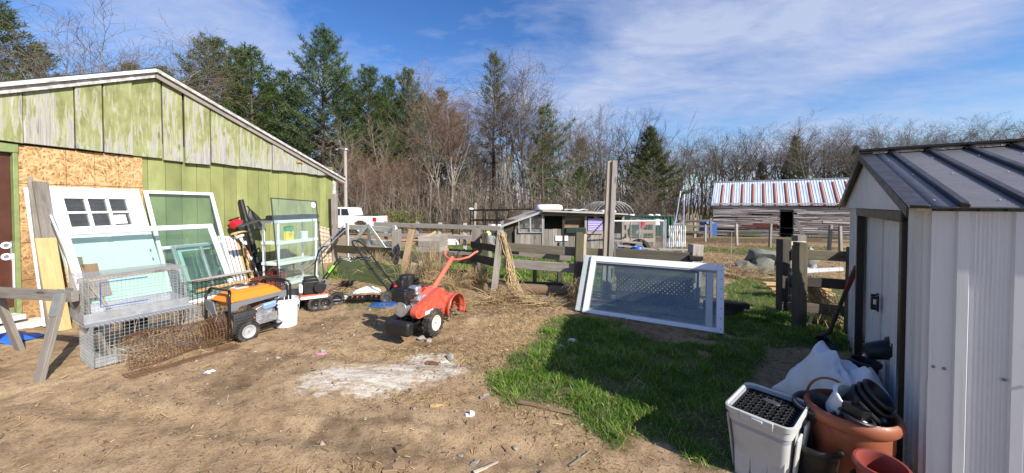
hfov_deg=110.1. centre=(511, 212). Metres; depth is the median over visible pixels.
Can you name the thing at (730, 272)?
dry weeds
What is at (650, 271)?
fence rail
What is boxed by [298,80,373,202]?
pine tree
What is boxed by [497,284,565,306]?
dry vines
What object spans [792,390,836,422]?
plant pot
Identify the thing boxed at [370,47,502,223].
maple tree
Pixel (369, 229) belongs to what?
gate
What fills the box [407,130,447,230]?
young tree
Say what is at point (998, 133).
bare tree
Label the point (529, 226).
chain link panel
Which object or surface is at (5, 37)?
pine tree
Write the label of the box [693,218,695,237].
fence post
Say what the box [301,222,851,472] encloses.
grass
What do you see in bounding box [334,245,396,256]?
fence rail
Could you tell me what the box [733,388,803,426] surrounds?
plug tray
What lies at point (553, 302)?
dry weeds
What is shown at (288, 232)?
carton
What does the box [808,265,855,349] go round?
shovel
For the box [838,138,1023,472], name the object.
metal shed
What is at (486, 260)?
fence rail
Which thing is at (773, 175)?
bare tree
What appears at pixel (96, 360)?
wire cage
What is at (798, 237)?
fence post
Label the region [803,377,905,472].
flower pot
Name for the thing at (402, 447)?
wood scrap
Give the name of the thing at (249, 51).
pine tree
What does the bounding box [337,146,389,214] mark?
sapling
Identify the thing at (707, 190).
wood
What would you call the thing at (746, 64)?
sky
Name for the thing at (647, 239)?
fence rail
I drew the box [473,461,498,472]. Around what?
wood scrap
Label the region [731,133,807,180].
bare tree
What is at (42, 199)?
plank
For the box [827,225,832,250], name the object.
fence post
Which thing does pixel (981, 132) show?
bare tree
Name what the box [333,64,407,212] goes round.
pine tree
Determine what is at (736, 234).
fence post
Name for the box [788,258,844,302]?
wire fence
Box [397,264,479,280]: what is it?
fence rail
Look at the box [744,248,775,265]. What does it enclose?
rock
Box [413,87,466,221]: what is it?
pine tree
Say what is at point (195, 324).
roll
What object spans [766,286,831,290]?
board
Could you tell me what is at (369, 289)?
plastic bag
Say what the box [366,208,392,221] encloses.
bush
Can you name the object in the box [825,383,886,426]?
plant pot
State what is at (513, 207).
thicket
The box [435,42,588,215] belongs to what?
bare tree
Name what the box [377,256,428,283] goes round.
dry weeds
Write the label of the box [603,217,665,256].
dog run
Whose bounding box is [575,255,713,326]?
patio door
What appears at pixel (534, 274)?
fence post
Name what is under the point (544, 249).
fence rail
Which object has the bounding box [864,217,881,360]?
door
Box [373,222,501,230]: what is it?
fence rail
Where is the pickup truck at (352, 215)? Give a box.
[338,207,387,233]
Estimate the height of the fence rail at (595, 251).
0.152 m
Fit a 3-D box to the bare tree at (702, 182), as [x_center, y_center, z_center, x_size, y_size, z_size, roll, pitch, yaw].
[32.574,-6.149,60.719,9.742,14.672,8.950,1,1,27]
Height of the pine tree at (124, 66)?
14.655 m
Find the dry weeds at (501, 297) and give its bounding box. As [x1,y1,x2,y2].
[464,281,537,304]
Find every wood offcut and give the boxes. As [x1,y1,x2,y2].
[80,263,99,281]
[89,280,111,298]
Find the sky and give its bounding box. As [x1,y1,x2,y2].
[0,0,1023,206]
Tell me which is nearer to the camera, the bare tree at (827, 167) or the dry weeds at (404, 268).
the dry weeds at (404, 268)
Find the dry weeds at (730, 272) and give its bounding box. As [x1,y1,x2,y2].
[708,260,775,281]
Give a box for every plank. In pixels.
[32,181,68,307]
[34,237,71,330]
[66,257,82,329]
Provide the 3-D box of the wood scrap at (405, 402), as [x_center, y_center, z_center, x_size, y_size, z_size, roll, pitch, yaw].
[-0.804,1.444,2.722,0.202,0.009,0.019,2,1,2]
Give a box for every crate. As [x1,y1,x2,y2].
[179,269,284,323]
[699,222,716,235]
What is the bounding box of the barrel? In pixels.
[633,246,642,258]
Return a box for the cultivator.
[298,245,370,311]
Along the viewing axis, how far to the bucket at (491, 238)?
6.65 m
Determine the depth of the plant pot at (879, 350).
2.46 m
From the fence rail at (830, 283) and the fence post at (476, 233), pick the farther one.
the fence post at (476, 233)
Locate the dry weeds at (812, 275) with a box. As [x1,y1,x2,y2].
[737,268,844,279]
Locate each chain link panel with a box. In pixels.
[518,217,529,232]
[530,213,542,232]
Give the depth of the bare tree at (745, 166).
49.87 m
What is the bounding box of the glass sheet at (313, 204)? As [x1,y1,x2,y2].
[270,198,324,288]
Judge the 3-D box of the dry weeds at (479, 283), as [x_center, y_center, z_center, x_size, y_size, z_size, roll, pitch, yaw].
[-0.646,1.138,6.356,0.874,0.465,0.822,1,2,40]
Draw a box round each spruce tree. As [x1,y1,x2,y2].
[753,162,767,180]
[779,135,809,179]
[839,145,857,177]
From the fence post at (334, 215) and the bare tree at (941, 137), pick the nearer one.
the fence post at (334, 215)
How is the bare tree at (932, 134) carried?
on the ground at (461, 434)
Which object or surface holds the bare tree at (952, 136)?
on the ground at (461, 434)
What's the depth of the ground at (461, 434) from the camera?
2.77 m
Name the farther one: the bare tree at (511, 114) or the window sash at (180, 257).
the bare tree at (511, 114)
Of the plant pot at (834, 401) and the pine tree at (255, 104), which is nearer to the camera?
the plant pot at (834, 401)
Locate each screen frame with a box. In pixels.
[224,236,240,286]
[227,236,243,284]
[231,236,246,283]
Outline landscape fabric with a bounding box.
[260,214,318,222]
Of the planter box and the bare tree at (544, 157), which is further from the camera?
the bare tree at (544, 157)
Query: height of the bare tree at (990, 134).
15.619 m
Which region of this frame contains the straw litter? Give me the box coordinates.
[0,240,844,472]
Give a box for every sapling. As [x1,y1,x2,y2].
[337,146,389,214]
[352,149,417,220]
[375,152,436,229]
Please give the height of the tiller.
0.897 m
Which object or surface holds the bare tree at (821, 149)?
on the ground at (461, 434)
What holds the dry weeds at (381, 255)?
on the ground at (461, 434)
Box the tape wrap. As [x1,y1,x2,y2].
[687,255,702,260]
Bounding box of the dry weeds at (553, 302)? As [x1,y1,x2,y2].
[506,289,595,311]
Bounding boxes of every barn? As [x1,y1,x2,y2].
[0,67,345,333]
[711,178,849,237]
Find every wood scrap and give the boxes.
[382,460,404,472]
[393,401,418,402]
[394,443,410,453]
[430,403,443,407]
[469,458,479,466]
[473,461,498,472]
[501,444,508,451]
[516,399,570,413]
[569,450,590,465]
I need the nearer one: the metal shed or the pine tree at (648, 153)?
the metal shed
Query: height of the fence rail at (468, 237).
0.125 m
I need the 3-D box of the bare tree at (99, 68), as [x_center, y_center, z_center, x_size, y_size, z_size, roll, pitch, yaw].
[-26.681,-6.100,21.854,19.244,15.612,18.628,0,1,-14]
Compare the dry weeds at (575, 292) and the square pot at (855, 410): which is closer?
the square pot at (855, 410)
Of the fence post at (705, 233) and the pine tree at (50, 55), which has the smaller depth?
the fence post at (705, 233)
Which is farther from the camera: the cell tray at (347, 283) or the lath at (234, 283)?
the cell tray at (347, 283)
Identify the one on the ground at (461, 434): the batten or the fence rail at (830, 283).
the batten
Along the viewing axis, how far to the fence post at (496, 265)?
5.90 m
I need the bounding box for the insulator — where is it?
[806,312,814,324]
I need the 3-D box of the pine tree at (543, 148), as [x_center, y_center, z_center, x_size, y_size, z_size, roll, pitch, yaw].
[4.234,-5.064,37.613,6.158,13.593,5.565,-1,1,-37]
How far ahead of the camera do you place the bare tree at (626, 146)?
46.10 m
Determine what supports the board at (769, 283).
on the board at (774, 287)
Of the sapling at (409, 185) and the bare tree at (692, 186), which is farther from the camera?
the bare tree at (692, 186)
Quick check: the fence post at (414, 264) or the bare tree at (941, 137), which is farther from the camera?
the bare tree at (941, 137)
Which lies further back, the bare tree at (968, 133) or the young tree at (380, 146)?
the bare tree at (968, 133)
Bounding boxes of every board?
[23,188,44,326]
[188,270,252,282]
[614,239,642,243]
[616,244,658,250]
[657,248,687,250]
[761,282,775,284]
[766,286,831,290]
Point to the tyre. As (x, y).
(645, 244)
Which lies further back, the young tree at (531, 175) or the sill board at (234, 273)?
the young tree at (531, 175)
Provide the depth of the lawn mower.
5.60 m
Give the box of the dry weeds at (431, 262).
[401,237,454,286]
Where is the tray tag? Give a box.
[762,398,779,405]
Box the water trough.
[696,233,708,236]
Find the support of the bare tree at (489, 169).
on the ground at (461, 434)
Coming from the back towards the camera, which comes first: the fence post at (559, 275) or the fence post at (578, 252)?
the fence post at (559, 275)
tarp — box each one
[0,331,44,344]
[561,209,586,210]
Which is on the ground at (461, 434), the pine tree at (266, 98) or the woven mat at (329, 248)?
the pine tree at (266, 98)
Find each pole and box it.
[295,225,347,270]
[335,148,347,233]
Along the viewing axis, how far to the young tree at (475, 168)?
37.92 m
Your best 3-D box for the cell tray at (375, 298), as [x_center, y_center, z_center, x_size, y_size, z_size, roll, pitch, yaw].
[-2.099,1.328,5.478,0.340,0.075,0.160,0,9,6]
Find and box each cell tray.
[338,280,355,286]
[343,295,369,302]
[365,294,380,302]
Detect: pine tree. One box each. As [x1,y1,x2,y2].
[0,0,67,79]
[6,43,60,78]
[106,57,142,70]
[158,65,185,82]
[169,32,272,134]
[195,45,268,124]
[198,64,257,115]
[211,42,306,154]
[227,88,268,132]
[240,81,290,143]
[245,66,326,162]
[257,21,372,194]
[273,87,333,161]
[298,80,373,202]
[314,103,384,206]
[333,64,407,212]
[335,92,406,209]
[352,74,418,219]
[371,65,441,215]
[373,101,426,217]
[398,95,448,220]
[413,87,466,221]
[428,116,490,220]
[473,49,514,222]
[520,130,568,201]
[522,99,584,203]
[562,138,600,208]
[566,165,592,208]
[621,125,691,214]
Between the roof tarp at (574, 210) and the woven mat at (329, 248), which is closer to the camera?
the woven mat at (329, 248)
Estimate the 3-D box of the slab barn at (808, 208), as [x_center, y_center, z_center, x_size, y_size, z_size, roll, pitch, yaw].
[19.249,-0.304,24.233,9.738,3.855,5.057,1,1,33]
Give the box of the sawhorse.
[0,287,113,381]
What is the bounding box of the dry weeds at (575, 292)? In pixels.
[564,276,594,306]
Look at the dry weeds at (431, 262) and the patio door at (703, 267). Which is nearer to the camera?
the patio door at (703, 267)
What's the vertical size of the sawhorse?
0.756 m
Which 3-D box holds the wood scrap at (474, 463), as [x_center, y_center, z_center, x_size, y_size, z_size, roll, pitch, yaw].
[-0.214,1.461,2.085,0.038,0.016,0.072,1,1,30]
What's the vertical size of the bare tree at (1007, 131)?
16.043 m
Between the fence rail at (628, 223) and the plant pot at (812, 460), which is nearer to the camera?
the plant pot at (812, 460)
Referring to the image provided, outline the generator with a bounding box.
[204,276,291,342]
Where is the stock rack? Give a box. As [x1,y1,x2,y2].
[452,210,459,242]
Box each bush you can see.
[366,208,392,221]
[388,206,426,232]
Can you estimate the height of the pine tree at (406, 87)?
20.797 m
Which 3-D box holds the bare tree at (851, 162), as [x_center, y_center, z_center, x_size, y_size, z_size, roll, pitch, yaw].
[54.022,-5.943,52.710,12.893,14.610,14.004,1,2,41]
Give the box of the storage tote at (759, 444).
[725,382,809,472]
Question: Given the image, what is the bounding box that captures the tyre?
[630,239,650,249]
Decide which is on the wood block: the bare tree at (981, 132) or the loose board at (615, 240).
the loose board at (615, 240)
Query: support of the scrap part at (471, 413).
on the ground at (461, 434)
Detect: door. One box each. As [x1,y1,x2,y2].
[0,152,13,307]
[49,187,167,302]
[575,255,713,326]
[582,256,723,334]
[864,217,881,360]
[870,219,899,404]
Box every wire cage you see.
[69,263,189,328]
[79,302,202,369]
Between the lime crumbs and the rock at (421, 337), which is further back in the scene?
the rock at (421, 337)
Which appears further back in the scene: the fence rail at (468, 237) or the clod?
the fence rail at (468, 237)
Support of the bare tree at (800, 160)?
on the ground at (461, 434)
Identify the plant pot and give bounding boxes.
[266,267,286,278]
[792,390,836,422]
[795,427,844,472]
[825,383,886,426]
[838,407,876,426]
[841,384,891,426]
[847,355,882,375]
[851,448,912,472]
[856,381,893,419]
[862,336,892,359]
[862,378,894,411]
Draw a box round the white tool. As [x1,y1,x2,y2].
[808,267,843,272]
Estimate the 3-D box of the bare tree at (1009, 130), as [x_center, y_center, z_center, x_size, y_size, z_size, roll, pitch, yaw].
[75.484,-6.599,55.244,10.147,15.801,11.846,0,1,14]
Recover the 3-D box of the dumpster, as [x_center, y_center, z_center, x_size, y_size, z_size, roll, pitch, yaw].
[7.974,0.812,21.669,3.000,1.440,1.635,0,1,3]
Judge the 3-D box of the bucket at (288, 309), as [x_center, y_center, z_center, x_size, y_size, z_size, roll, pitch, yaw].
[-2.800,1.235,4.443,0.282,0.345,0.292,-1,1,-35]
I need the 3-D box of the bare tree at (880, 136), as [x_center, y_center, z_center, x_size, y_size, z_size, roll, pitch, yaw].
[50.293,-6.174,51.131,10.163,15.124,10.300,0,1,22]
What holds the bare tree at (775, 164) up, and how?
on the ground at (461, 434)
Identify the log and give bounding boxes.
[484,283,572,296]
[506,281,570,286]
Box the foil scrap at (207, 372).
[201,370,215,373]
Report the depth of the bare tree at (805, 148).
63.10 m
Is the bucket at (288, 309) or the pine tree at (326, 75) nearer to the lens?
the bucket at (288, 309)
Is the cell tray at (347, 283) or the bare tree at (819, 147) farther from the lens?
the bare tree at (819, 147)
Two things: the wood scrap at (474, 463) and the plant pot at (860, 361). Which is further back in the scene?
the plant pot at (860, 361)
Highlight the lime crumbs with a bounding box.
[284,353,470,414]
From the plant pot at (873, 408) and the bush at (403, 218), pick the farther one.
the bush at (403, 218)
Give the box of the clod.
[426,361,438,365]
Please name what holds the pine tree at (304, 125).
on the ground at (461, 434)
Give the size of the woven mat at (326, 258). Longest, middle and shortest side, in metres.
0.979 x 0.140 x 0.078 m
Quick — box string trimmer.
[229,217,260,276]
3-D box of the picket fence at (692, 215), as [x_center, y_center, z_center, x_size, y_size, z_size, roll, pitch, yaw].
[16.447,0.881,34.101,3.425,1.571,0.075,0,1,-2]
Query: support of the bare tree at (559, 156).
on the ground at (461, 434)
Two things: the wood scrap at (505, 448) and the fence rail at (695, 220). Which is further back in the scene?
the fence rail at (695, 220)
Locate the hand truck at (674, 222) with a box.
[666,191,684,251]
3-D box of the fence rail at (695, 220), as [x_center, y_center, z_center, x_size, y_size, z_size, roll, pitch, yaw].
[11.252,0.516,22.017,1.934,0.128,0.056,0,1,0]
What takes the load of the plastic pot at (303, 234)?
on the shelf unit
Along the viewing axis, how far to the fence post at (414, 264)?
6.97 m
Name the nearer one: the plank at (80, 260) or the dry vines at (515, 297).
the plank at (80, 260)
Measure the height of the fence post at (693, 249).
1.042 m
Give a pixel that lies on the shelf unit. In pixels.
(302, 258)
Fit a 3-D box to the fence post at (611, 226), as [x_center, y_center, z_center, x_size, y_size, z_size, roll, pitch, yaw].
[1.558,0.343,5.617,0.169,2.308,0.090,0,1,0]
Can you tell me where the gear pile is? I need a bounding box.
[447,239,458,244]
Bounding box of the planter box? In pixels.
[418,234,447,267]
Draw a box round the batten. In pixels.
[27,177,47,326]
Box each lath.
[196,277,255,292]
[234,234,247,282]
[242,241,253,277]
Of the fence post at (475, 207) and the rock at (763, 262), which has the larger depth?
the fence post at (475, 207)
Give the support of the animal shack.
on the ground at (461, 434)
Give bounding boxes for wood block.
[622,243,629,257]
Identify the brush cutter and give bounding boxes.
[230,231,258,275]
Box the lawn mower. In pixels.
[351,239,430,302]
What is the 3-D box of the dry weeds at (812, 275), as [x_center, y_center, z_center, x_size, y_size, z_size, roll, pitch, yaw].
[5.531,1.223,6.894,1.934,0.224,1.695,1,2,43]
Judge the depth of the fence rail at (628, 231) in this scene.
14.50 m
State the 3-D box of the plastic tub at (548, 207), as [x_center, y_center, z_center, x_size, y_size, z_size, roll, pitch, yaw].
[1.170,-0.163,11.362,0.840,0.170,0.560,0,1,-3]
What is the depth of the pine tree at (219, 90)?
46.28 m
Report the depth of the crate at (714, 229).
24.33 m
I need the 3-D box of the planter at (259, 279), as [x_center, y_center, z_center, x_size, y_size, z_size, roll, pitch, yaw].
[-4.216,1.236,6.199,0.370,0.230,0.370,0,1,10]
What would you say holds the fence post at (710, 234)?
on the ground at (461, 434)
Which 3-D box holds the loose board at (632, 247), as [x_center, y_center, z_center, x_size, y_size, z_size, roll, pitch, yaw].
[3.258,0.914,9.222,1.098,0.036,0.224,6,2,7]
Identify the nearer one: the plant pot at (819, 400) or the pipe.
the plant pot at (819, 400)
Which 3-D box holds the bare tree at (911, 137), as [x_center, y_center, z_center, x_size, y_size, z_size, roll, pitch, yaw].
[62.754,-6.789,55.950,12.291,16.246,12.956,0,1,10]
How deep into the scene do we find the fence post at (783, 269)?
4.57 m
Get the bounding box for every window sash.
[170,242,235,299]
[176,246,229,296]
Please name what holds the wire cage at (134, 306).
on the wire cage at (96, 360)
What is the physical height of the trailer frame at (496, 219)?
1.586 m
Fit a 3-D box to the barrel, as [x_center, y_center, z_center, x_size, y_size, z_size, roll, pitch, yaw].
[3.191,1.070,9.074,0.268,0.400,0.265,0,1,0]
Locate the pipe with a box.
[48,215,66,258]
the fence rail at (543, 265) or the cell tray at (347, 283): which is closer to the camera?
the fence rail at (543, 265)
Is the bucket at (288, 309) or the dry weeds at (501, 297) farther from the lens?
the dry weeds at (501, 297)
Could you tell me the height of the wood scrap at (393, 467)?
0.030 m
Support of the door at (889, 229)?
in the metal shed
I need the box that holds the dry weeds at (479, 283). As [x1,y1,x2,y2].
[456,263,501,289]
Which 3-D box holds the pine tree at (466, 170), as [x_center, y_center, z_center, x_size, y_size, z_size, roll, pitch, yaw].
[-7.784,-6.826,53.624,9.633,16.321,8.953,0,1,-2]
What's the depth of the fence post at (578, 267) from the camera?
5.47 m
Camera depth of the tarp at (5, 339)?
3.94 m
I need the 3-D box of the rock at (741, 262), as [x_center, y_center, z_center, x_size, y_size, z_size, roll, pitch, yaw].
[5.005,1.195,7.628,0.446,0.324,0.454,0,1,3]
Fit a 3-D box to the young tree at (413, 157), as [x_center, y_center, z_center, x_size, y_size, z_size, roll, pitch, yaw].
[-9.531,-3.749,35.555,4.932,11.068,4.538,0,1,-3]
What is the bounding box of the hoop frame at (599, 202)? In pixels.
[582,201,634,214]
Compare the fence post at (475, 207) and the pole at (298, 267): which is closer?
the pole at (298, 267)
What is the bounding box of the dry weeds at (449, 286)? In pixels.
[411,266,487,291]
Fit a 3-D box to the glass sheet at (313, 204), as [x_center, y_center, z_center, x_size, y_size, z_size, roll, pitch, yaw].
[-3.849,0.592,6.483,0.020,1.675,0.975,-10,-4,15]
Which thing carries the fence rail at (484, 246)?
attached to the fence post at (496, 265)
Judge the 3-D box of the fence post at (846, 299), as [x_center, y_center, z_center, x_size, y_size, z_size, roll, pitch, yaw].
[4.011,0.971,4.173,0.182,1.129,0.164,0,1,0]
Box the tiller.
[385,249,477,336]
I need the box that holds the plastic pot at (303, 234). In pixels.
[300,231,308,237]
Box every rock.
[417,335,425,339]
[446,353,453,360]
[735,260,756,274]
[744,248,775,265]
[751,258,774,274]
[808,247,819,267]
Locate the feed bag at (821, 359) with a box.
[771,340,892,400]
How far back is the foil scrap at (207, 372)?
3.19 m
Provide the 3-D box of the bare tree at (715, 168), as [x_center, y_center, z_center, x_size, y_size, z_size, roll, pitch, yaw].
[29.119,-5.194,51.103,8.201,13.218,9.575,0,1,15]
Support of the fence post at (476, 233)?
on the ground at (461, 434)
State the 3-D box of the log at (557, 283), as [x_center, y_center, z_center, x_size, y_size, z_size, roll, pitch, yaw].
[0.450,1.262,6.128,1.120,0.160,0.140,0,1,10]
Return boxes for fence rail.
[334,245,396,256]
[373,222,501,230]
[377,233,471,239]
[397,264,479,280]
[399,250,474,263]
[402,250,471,254]
[470,253,493,265]
[471,241,495,251]
[502,243,574,255]
[503,258,573,272]
[512,252,570,260]
[586,248,602,255]
[615,267,695,282]
[616,248,696,261]
[624,221,654,224]
[624,230,654,233]
[624,238,654,241]
[679,220,710,221]
[680,225,710,226]
[680,231,710,232]
[790,276,844,289]
[790,301,843,315]
[791,249,845,261]
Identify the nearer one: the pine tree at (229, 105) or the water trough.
the water trough
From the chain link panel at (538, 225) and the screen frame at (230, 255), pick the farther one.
the chain link panel at (538, 225)
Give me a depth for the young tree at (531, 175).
36.00 m
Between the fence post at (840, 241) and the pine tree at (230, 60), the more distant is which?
the pine tree at (230, 60)
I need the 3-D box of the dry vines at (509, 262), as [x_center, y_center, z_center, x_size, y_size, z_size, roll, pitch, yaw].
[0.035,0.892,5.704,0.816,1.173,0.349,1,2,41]
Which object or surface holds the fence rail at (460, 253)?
attached to the fence post at (465, 241)
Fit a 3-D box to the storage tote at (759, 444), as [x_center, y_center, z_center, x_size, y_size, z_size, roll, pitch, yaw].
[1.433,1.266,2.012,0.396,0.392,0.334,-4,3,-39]
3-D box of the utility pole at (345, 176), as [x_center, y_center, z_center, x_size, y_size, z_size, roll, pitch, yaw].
[-13.054,-1.486,27.475,0.990,6.934,0.340,0,1,0]
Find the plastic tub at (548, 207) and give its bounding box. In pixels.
[535,204,562,209]
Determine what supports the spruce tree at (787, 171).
on the ground at (461, 434)
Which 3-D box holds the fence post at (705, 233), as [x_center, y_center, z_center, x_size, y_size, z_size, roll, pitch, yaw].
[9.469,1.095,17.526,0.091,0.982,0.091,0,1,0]
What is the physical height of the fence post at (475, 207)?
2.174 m
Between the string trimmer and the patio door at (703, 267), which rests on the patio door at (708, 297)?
the patio door at (703, 267)
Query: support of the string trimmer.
on the ground at (461, 434)
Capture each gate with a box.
[345,223,396,260]
[668,225,685,246]
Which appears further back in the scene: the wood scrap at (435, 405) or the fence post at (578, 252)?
the fence post at (578, 252)
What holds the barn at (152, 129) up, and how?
on the ground at (461, 434)
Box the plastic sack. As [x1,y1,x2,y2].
[368,301,395,307]
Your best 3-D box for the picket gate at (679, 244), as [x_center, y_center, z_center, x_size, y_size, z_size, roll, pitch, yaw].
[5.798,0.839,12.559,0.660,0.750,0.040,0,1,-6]
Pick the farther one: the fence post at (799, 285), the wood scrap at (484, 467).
the fence post at (799, 285)
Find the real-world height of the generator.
0.610 m
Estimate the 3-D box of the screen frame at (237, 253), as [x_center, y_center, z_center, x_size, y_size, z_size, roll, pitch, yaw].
[-5.186,0.907,6.769,0.051,0.965,0.075,-21,-6,15]
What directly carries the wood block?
on the ground at (461, 434)
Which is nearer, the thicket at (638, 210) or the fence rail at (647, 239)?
the fence rail at (647, 239)
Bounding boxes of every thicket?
[336,160,678,233]
[339,177,695,232]
[659,186,712,221]
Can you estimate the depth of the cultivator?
5.08 m
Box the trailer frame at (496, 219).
[468,209,532,243]
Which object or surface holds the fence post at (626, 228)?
on the ground at (461, 434)
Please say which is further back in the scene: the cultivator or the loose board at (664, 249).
the loose board at (664, 249)
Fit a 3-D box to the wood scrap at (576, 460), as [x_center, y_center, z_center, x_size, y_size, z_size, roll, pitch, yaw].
[0.404,1.460,2.126,0.201,0.011,0.017,0,0,-40]
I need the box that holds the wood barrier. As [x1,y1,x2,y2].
[336,256,401,286]
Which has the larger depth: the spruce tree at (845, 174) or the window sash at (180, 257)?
the spruce tree at (845, 174)
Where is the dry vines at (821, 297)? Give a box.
[790,275,846,334]
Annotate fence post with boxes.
[331,194,338,261]
[391,231,400,264]
[402,229,415,272]
[409,262,416,273]
[416,222,419,249]
[463,223,466,249]
[472,228,480,278]
[474,203,476,224]
[482,233,487,283]
[488,224,491,256]
[490,230,503,296]
[505,255,508,281]
[533,258,536,281]
[557,260,562,281]
[573,232,583,289]
[574,261,582,288]
[583,234,586,295]
[600,161,611,299]
[606,160,616,299]
[625,225,628,237]
[651,221,655,246]
[677,218,680,237]
[686,244,703,306]
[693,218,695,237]
[704,225,706,241]
[709,218,711,237]
[735,224,737,244]
[768,224,772,247]
[776,239,792,310]
[790,235,805,310]
[791,242,807,328]
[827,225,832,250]
[838,226,842,250]
[843,247,848,332]
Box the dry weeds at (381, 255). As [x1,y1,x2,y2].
[352,250,397,272]
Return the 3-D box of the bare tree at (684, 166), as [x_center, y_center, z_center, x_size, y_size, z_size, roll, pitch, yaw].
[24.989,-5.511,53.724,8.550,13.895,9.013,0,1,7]
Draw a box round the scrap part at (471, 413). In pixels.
[465,410,474,416]
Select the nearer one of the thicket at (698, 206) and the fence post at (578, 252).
the fence post at (578, 252)
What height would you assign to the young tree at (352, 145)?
11.510 m
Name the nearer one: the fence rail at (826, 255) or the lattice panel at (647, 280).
the fence rail at (826, 255)
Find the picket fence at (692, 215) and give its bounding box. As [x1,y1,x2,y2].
[667,213,701,229]
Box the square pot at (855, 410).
[839,401,872,422]
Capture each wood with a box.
[297,111,708,221]
[311,125,989,218]
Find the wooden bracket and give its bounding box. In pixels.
[78,264,182,311]
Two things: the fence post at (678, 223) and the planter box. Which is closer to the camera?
the planter box
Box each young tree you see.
[317,131,352,202]
[323,111,368,206]
[358,113,402,207]
[394,117,435,208]
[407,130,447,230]
[458,142,487,216]
[491,142,515,218]
[519,151,546,208]
[552,148,581,207]
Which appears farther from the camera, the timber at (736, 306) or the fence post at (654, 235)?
the fence post at (654, 235)
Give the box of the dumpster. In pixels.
[624,214,673,237]
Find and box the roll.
[112,306,240,377]
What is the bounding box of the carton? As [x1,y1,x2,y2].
[284,226,293,239]
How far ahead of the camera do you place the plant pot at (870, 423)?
1.78 m
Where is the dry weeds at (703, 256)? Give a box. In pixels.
[667,248,730,272]
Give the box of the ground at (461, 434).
[0,207,853,472]
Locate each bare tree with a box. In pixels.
[0,0,261,111]
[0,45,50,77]
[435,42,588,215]
[456,116,514,223]
[510,107,575,203]
[519,95,601,206]
[532,98,622,207]
[556,105,654,209]
[592,107,676,213]
[611,129,679,214]
[658,129,707,212]
[662,133,714,219]
[668,130,719,214]
[679,137,735,218]
[688,136,748,201]
[694,123,788,190]
[697,127,772,181]
[701,125,778,181]
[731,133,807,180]
[739,110,836,180]
[741,128,814,179]
[759,115,876,179]
[767,124,832,177]
[780,118,870,178]
[783,124,855,177]
[809,126,880,178]
[812,126,897,177]
[821,117,917,178]
[826,125,940,173]
[838,118,920,152]
[852,126,954,153]
[857,123,969,151]
[870,110,1011,153]
[894,119,972,150]
[899,124,996,149]
[917,119,1008,150]
[924,111,1022,149]
[927,118,1023,148]
[930,118,1001,149]
[957,119,1023,146]
[966,121,1023,146]
[978,119,1023,143]
[988,118,1023,138]
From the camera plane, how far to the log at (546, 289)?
5.82 m
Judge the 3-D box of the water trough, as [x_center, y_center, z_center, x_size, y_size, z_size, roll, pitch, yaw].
[12.290,1.451,23.035,1.100,0.280,1.100,0,1,0]
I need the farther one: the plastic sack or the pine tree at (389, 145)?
the pine tree at (389, 145)
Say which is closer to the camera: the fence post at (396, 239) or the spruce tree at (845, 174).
the fence post at (396, 239)
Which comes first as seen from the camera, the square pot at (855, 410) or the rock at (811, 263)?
the square pot at (855, 410)
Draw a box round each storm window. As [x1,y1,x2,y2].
[59,224,234,304]
[143,190,234,295]
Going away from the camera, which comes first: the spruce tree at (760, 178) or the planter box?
the planter box
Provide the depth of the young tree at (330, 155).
33.77 m
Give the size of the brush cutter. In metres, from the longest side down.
1.074 x 0.283 x 0.218 m
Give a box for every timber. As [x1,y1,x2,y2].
[703,300,749,311]
[703,308,737,313]
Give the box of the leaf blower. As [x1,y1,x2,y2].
[238,199,266,275]
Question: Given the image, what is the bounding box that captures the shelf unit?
[261,219,318,284]
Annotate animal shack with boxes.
[500,209,628,256]
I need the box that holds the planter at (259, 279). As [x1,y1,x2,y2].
[251,275,285,288]
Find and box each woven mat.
[319,226,324,263]
[323,227,328,262]
[326,228,331,261]
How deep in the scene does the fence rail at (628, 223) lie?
14.50 m
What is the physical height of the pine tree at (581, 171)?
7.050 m
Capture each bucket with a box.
[273,295,299,327]
[488,235,494,243]
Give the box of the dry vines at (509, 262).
[499,230,535,298]
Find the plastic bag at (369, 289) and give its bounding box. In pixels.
[352,286,380,293]
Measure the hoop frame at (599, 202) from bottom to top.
2.679 m
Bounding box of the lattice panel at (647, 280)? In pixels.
[616,272,693,307]
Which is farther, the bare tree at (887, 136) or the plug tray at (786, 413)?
the bare tree at (887, 136)
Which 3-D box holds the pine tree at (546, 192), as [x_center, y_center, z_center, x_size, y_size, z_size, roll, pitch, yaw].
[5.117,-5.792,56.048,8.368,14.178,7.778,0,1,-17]
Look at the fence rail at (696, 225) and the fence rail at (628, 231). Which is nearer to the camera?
the fence rail at (628, 231)
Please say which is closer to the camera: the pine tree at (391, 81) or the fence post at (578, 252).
the fence post at (578, 252)
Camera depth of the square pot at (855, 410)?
1.81 m

